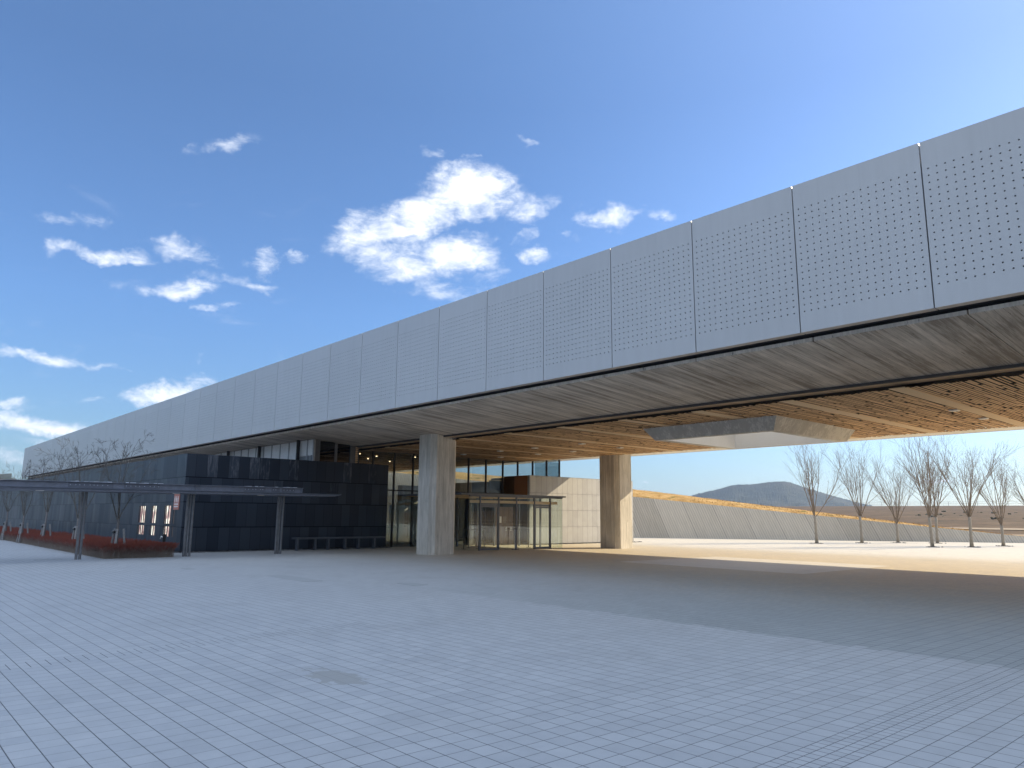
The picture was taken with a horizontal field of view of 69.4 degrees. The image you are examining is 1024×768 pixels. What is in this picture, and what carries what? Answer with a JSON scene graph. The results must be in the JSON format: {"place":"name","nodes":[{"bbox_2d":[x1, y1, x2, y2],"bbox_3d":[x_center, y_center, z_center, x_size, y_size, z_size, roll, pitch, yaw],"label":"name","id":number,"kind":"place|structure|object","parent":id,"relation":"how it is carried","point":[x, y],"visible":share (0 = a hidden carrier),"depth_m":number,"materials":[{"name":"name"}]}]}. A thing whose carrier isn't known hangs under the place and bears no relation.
{"place":"outdoors","nodes":[
{"label":"outdoors","id":0,"kind":"place"},
{"bbox_2d":[0,473,16,479],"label":"building","id":1,"kind":"structure","parent":0,"point":[7,476],"depth_m":688.06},
{"bbox_2d":[33,559,62,559],"bbox_3d":[-15.752,5.956,25.093,0.800,0.003,0.500,9,-13,-41],"label":"drain lid","id":2,"kind":"object","parent":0,"point":[47,559],"visible":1,"depth_m":25.07,"materials":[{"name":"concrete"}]},
{"bbox_2d":[0,537,1023,767],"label":"plaza ground","id":3,"kind":"structure","parent":0,"point":[700,653],"depth_m":8.48,"materials":[{"name":"grey tile"}]},
{"bbox_2d":[0,522,11,539],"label":"tree support","id":4,"kind":"object","parent":3,"relation":"on","point":[3,531],"visible":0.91,"depth_m":41.69,"materials":[{"name":"grey wood"}]},
{"bbox_2d":[0,470,26,539],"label":"young tree","id":5,"kind":"object","parent":3,"relation":"on","point":[7,507],"visible":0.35,"depth_m":42.23,"materials":[{"name":"brown plant"}]},
{"bbox_2d":[16,523,28,542],"bbox_3d":[-25.232,7.698,38.229,0.559,1.036,0.829,9,-13,-41],"label":"tree support","id":6,"kind":"object","parent":3,"relation":"on","point":[20,531],"visible":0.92,"depth_m":38.05,"materials":[{"name":"grey wood"}]},
{"bbox_2d":[6,460,48,539],"bbox_3d":[-25.329,6.078,38.650,2.169,4.364,2.142,-1,-10,10],"label":"young tree","id":7,"kind":"object","parent":3,"relation":"on","point":[29,494],"visible":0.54,"depth_m":38.66,"materials":[{"name":"brown plant"}]},
{"bbox_2d":[38,524,51,541],"bbox_3d":[-22.025,7.146,34.971,0.559,1.036,0.829,9,-13,-41],"label":"tree support","id":8,"kind":"object","parent":3,"relation":"on","point":[43,528],"visible":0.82,"depth_m":35.02,"materials":[{"name":"grey wood"}]},
{"bbox_2d":[26,447,80,534],"bbox_3d":[-22.149,5.338,35.432,2.463,4.745,2.340,9,-13,-41],"label":"young tree","id":9,"kind":"object","parent":3,"relation":"on","point":[48,504],"visible":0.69,"depth_m":35.29,"materials":[{"name":"brown plant"}]},
{"bbox_2d":[35,436,110,538],"bbox_3d":[-18.091,4.476,30.413,2.594,4.753,3.307,9,-13,-41],"label":"young tree","id":10,"kind":"object","parent":3,"relation":"on","point":[78,466],"visible":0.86,"depth_m":30.91,"materials":[{"name":"brown plant"}]},
{"bbox_2d":[71,526,83,549],"bbox_3d":[-17.897,6.392,30.543,0.559,1.036,0.829,9,-13,-41],"label":"tree support","id":11,"kind":"object","parent":3,"relation":"on","point":[74,534],"visible":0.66,"depth_m":30.37,"materials":[{"name":"grey wood"}]},
{"bbox_2d":[0,526,178,558],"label":"hedge","id":12,"kind":"object","parent":3,"relation":"on","point":[97,546],"visible":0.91,"depth_m":27.56,"materials":[{"name":"red plant"}]},
{"bbox_2d":[111,528,125,558],"bbox_3d":[-14.035,5.689,26.409,0.559,1.036,0.829,9,-13,-41],"label":"tree support","id":13,"kind":"object","parent":3,"relation":"on","point":[114,531],"visible":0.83,"depth_m":26.45,"materials":[{"name":"grey wood"}]},
{"bbox_2d":[94,430,160,542],"bbox_3d":[-14.018,3.927,26.814,2.208,4.637,2.279,5,-11,-24],"label":"young tree","id":14,"kind":"object","parent":3,"relation":"on","point":[119,497],"visible":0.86,"depth_m":26.76,"materials":[{"name":"brown plant"}]},
{"bbox_2d":[160,534,165,541],"bbox_3d":[-14.057,6.413,29.708,0.372,0.750,0.110,-9,-14,42],"label":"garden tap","id":15,"kind":"object","parent":3,"relation":"on","point":[163,537],"visible":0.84,"depth_m":29.63,"materials":[{"name":"black metal"}]},
{"bbox_2d":[0,479,340,559],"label":"walkway canopy","id":16,"kind":"object","parent":3,"relation":"on","point":[85,487],"visible":1,"depth_m":27.18,"materials":[{"name":"metal"}]},
{"bbox_2d":[0,453,388,551],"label":"granite annex","id":17,"kind":"object","parent":3,"relation":"on","point":[357,507],"visible":0.87,"depth_m":34.16,"materials":[{"name":"black stone"}]},
{"bbox_2d":[138,506,145,533],"bbox_3d":[-17.253,6.356,34.530,0.058,1.296,1.096,9,-13,-41],"label":"window","id":18,"kind":"structure","parent":17,"relation":"in","point":[142,508],"depth_m":34.56,"materials":[{"name":"white glass"}]},
{"bbox_2d":[150,506,156,534],"bbox_3d":[-16.084,6.135,33.234,0.058,1.296,0.836,9,-13,-41],"label":"window","id":19,"kind":"structure","parent":17,"relation":"in","point":[154,511],"depth_m":33.27,"materials":[{"name":"white glass"}]},
{"bbox_2d":[164,506,171,536],"bbox_3d":[-14.791,5.891,31.801,0.058,1.296,0.926,9,-13,-41],"label":"window","id":20,"kind":"structure","parent":17,"relation":"in","point":[168,508],"depth_m":31.82,"materials":[{"name":"white glass"}]},
{"bbox_2d":[173,494,179,509],"bbox_3d":[-14.102,4.865,31.111,0.032,0.830,0.660,9,-13,-41],"label":"toilet sign","id":21,"kind":"object","parent":17,"relation":"attached to","point":[176,501],"visible":0.84,"depth_m":31.06,"materials":[{"name":"plastic"}]},
{"bbox_2d":[21,107,1023,478],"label":"museum building","id":22,"kind":"structure","parent":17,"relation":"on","point":[877,297],"depth_m":19.07,"materials":[{"name":"metal"}]},
{"bbox_2d":[235,450,240,455],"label":"clerestory window","id":23,"kind":"structure","parent":22,"relation":"in","point":[237,453],"depth_m":41.43,"materials":[{"name":"glass"}]},
{"bbox_2d":[242,449,247,456],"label":"clerestory window","id":24,"kind":"structure","parent":22,"relation":"in","point":[244,452],"depth_m":40.72,"materials":[{"name":"glass"}]},
{"bbox_2d":[249,448,255,456],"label":"clerestory window","id":25,"kind":"structure","parent":22,"relation":"in","point":[251,451],"depth_m":40.00,"materials":[{"name":"glass"}]},
{"bbox_2d":[256,447,262,457],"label":"clerestory window","id":26,"kind":"structure","parent":22,"relation":"in","point":[261,447],"depth_m":39.08,"materials":[{"name":"glass"}]},
{"bbox_2d":[264,446,270,457],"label":"clerestory window","id":27,"kind":"structure","parent":22,"relation":"in","point":[267,449],"depth_m":38.52,"materials":[{"name":"glass"}]},
{"bbox_2d":[272,444,279,458],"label":"clerestory window","id":28,"kind":"structure","parent":22,"relation":"in","point":[275,450],"depth_m":37.76,"materials":[{"name":"glass"}]},
{"bbox_2d":[280,443,288,458],"bbox_3d":[-11.376,3.487,37.009,0.040,1.015,0.900,9,-13,-41],"label":"clerestory window","id":29,"kind":"structure","parent":22,"relation":"in","point":[284,447],"depth_m":37.02,"materials":[{"name":"glass"}]},
{"bbox_2d":[289,442,296,459],"bbox_3d":[-10.711,3.361,36.272,0.040,1.015,0.900,9,-13,-41],"label":"clerestory window","id":30,"kind":"structure","parent":22,"relation":"in","point":[292,450],"depth_m":36.32,"materials":[{"name":"glass"}]},
{"bbox_2d":[299,440,306,459],"bbox_3d":[-10.049,3.226,35.536,0.045,0.995,0.900,9,-13,-41],"label":"clerestory window","id":31,"kind":"structure","parent":22,"relation":"in","point":[303,444],"depth_m":35.50,"materials":[{"name":"glass"}]},
{"bbox_2d":[307,439,312,460],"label":"clerestory window","id":32,"kind":"structure","parent":22,"relation":"in","point":[310,442],"depth_m":34.94,"materials":[{"name":"glass"}]},
{"bbox_2d":[320,441,334,461],"bbox_3d":[-8.799,3.219,35.198,0.740,0.950,0.040,9,-13,-41],"label":"flank window","id":33,"kind":"structure","parent":22,"relation":"in","point":[327,449],"depth_m":35.18,"materials":[{"name":"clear glass"}]},
{"bbox_2d":[337,444,349,462],"bbox_3d":[-8.157,3.359,35.754,0.660,0.880,0.040,9,-13,-41],"label":"flank window","id":34,"kind":"structure","parent":22,"relation":"in","point":[343,452],"depth_m":35.74,"materials":[{"name":"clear glass"}]},
{"bbox_2d":[292,536,385,550],"bbox_3d":[-7.931,7.352,34.150,4.560,0.560,0.520,9,-13,-41],"label":"long bench","id":35,"kind":"object","parent":3,"relation":"on","point":[328,542],"visible":0.96,"depth_m":33.71,"materials":[{"name":"metal"}]},
{"bbox_2d":[164,541,641,552],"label":"gravel","id":36,"kind":"structure","parent":3,"relation":"on","point":[330,548],"depth_m":33.02,"materials":[{"name":"grey gravel"}]},
{"bbox_2d":[397,582,426,585],"bbox_3d":[-2.330,4.687,17.326,0.400,0.003,0.700,9,-13,-41],"label":"drain lid","id":37,"kind":"object","parent":3,"relation":"on","point":[413,584],"visible":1,"depth_m":17.22,"materials":[{"name":"metal"}]},
{"bbox_2d":[416,434,455,554],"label":"concrete column","id":38,"kind":"structure","parent":3,"relation":"on","point":[436,497],"depth_m":30.63,"materials":[{"name":"grey concrete"}]},
{"bbox_2d":[359,453,526,546],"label":"lobby interior","id":39,"kind":"object","parent":3,"relation":"on","point":[401,531],"visible":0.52,"depth_m":46.02,"materials":[{"name":"concrete"}]},
{"bbox_2d":[357,450,559,546],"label":"glass wall","id":40,"kind":"structure","parent":3,"relation":"on","point":[412,490],"depth_m":40.16,"materials":[{"name":"glass"}]},
{"bbox_2d":[466,529,485,547],"bbox_3d":[-1.783,7.773,37.249,1.100,0.920,0.300,9,-13,-41],"label":"rail barrier","id":41,"kind":"object","parent":3,"relation":"on","point":[468,538],"visible":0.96,"depth_m":37.08,"materials":[{"name":"grey metal"}]},
{"bbox_2d":[399,493,565,550],"bbox_3d":[-1.464,6.949,37.398,6.770,2.600,5.090,9,-13,-41],"label":"entrance box","id":42,"kind":"object","parent":3,"relation":"on","point":[494,503],"visible":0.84,"depth_m":36.55,"materials":[{"name":"grey metal"}]},
{"bbox_2d":[480,503,497,549],"bbox_3d":[-1.071,6.668,34.574,1.066,2.150,0.055,9,-13,-41],"label":"sliding door","id":43,"kind":"structure","parent":42,"relation":"in","point":[491,504],"depth_m":34.71,"materials":[{"name":"black metal"}]},
{"bbox_2d":[495,507,512,543],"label":"timber lift door","id":44,"kind":"structure","parent":42,"relation":"attached to","point":[506,527],"depth_m":41.36,"materials":[{"name":"brown wood"}]},
{"bbox_2d":[535,504,549,548],"bbox_3d":[1.507,7.091,36.827,1.026,2.150,0.055,9,-13,-41],"label":"sliding door","id":45,"kind":"structure","parent":42,"relation":"in","point":[541,506],"depth_m":36.87,"materials":[{"name":"black metal"}]},
{"bbox_2d":[517,529,530,547],"bbox_3d":[0.546,7.873,37.704,0.900,0.920,0.300,9,-13,-41],"label":"rail barrier","id":46,"kind":"object","parent":3,"relation":"on","point":[528,535],"visible":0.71,"depth_m":37.91,"materials":[{"name":"metal"}]},
{"bbox_2d":[491,475,633,544],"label":"board clad block","id":47,"kind":"structure","parent":3,"relation":"on","point":[575,515],"depth_m":43.42,"materials":[{"name":"beige concrete"}]},
{"bbox_2d":[513,507,517,543],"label":"timber door","id":48,"kind":"structure","parent":47,"relation":"in","point":[513,507],"depth_m":42.43,"materials":[{"name":"brown wood"}]},
{"bbox_2d":[599,454,632,548],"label":"concrete column","id":49,"kind":"structure","parent":3,"relation":"on","point":[615,506],"depth_m":37.97,"materials":[{"name":"beige concrete"}]},
{"bbox_2d":[386,473,1023,542],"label":"retaining wall","id":50,"kind":"structure","parent":3,"relation":"on","point":[656,518],"depth_m":56.50,"materials":[{"name":"concrete"}]},
{"bbox_2d":[819,439,889,542],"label":"bare tree","id":51,"kind":"object","parent":3,"relation":"on","point":[859,511],"visible":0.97,"depth_m":49.60,"materials":[{"name":"brown plant"}]},
{"bbox_2d":[851,454,921,542],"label":"bare tree","id":52,"kind":"object","parent":3,"relation":"on","point":[897,513],"visible":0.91,"depth_m":50.69,"materials":[{"name":"brown plant"}]},
{"bbox_2d":[811,542,1007,547],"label":"tree pit gravel","id":53,"kind":"object","parent":3,"relation":"on","point":[905,542],"visible":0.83,"depth_m":47.32,"materials":[{"name":"gravel"}]},
{"bbox_2d":[784,445,854,542],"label":"bare tree","id":54,"kind":"object","parent":53,"relation":"on","point":[812,498],"visible":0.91,"depth_m":48.00,"materials":[{"name":"brown plant"}]},
{"bbox_2d":[890,434,962,546],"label":"bare tree","id":55,"kind":"object","parent":3,"relation":"on","point":[928,510],"visible":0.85,"depth_m":43.38,"materials":[{"name":"brown plant"}]},
{"bbox_2d":[894,441,964,542],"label":"bare tree","id":56,"kind":"object","parent":3,"relation":"on","point":[935,514],"visible":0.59,"depth_m":50.13,"materials":[{"name":"brown plant"}]},
{"bbox_2d":[911,436,1023,546],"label":"bare tree","id":57,"kind":"object","parent":3,"relation":"on","point":[969,511],"visible":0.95,"depth_m":43.91,"materials":[{"name":"brown plant"}]},
{"bbox_2d":[953,452,1016,545],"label":"bare tree","id":58,"kind":"object","parent":3,"relation":"on","point":[1000,521],"visible":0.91,"depth_m":45.79,"materials":[{"name":"brown plant"}]},
{"bbox_2d":[995,455,1023,504],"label":"bare tree","id":59,"kind":"object","parent":3,"relation":"on","point":[1016,494],"visible":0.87,"depth_m":46.86,"materials":[{"name":"brown plant"}]},
{"bbox_2d":[0,0,1023,505],"label":"sky","id":60,"kind":"structure","parent":0,"point":[195,194],"materials":[{"name":"blue"}]},
{"bbox_2d":[395,471,1020,535],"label":"grassy mound","id":61,"kind":"object","parent":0,"point":[463,475],"visible":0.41,"depth_m":59.87,"materials":[{"name":"yellow plant"}]},
{"bbox_2d":[693,481,871,505],"bbox_3d":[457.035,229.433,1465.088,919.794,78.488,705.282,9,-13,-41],"label":"mountain","id":62,"kind":"structure","parent":0,"point":[771,493],"depth_m":1392.74,"materials":[{"name":"grey stone"}]},
{"bbox_2d":[773,506,1023,534],"bbox_3d":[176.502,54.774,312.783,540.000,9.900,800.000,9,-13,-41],"label":"embankment","id":63,"kind":"structure","parent":0,"point":[978,518],"depth_m":190.92,"materials":[{"name":"brown plant"}]},
{"bbox_2d":[759,501,1023,505],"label":"crest railing","id":64,"kind":"object","parent":63,"relation":"on","point":[800,504],"visible":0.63,"depth_m":435.91,"materials":[{"name":"grey metal"}]},
{"bbox_2d":[945,527,1023,535],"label":"path","id":65,"kind":"structure","parent":0,"point":[992,529],"depth_m":101.05,"materials":[{"name":"beige concrete"}]}
]}

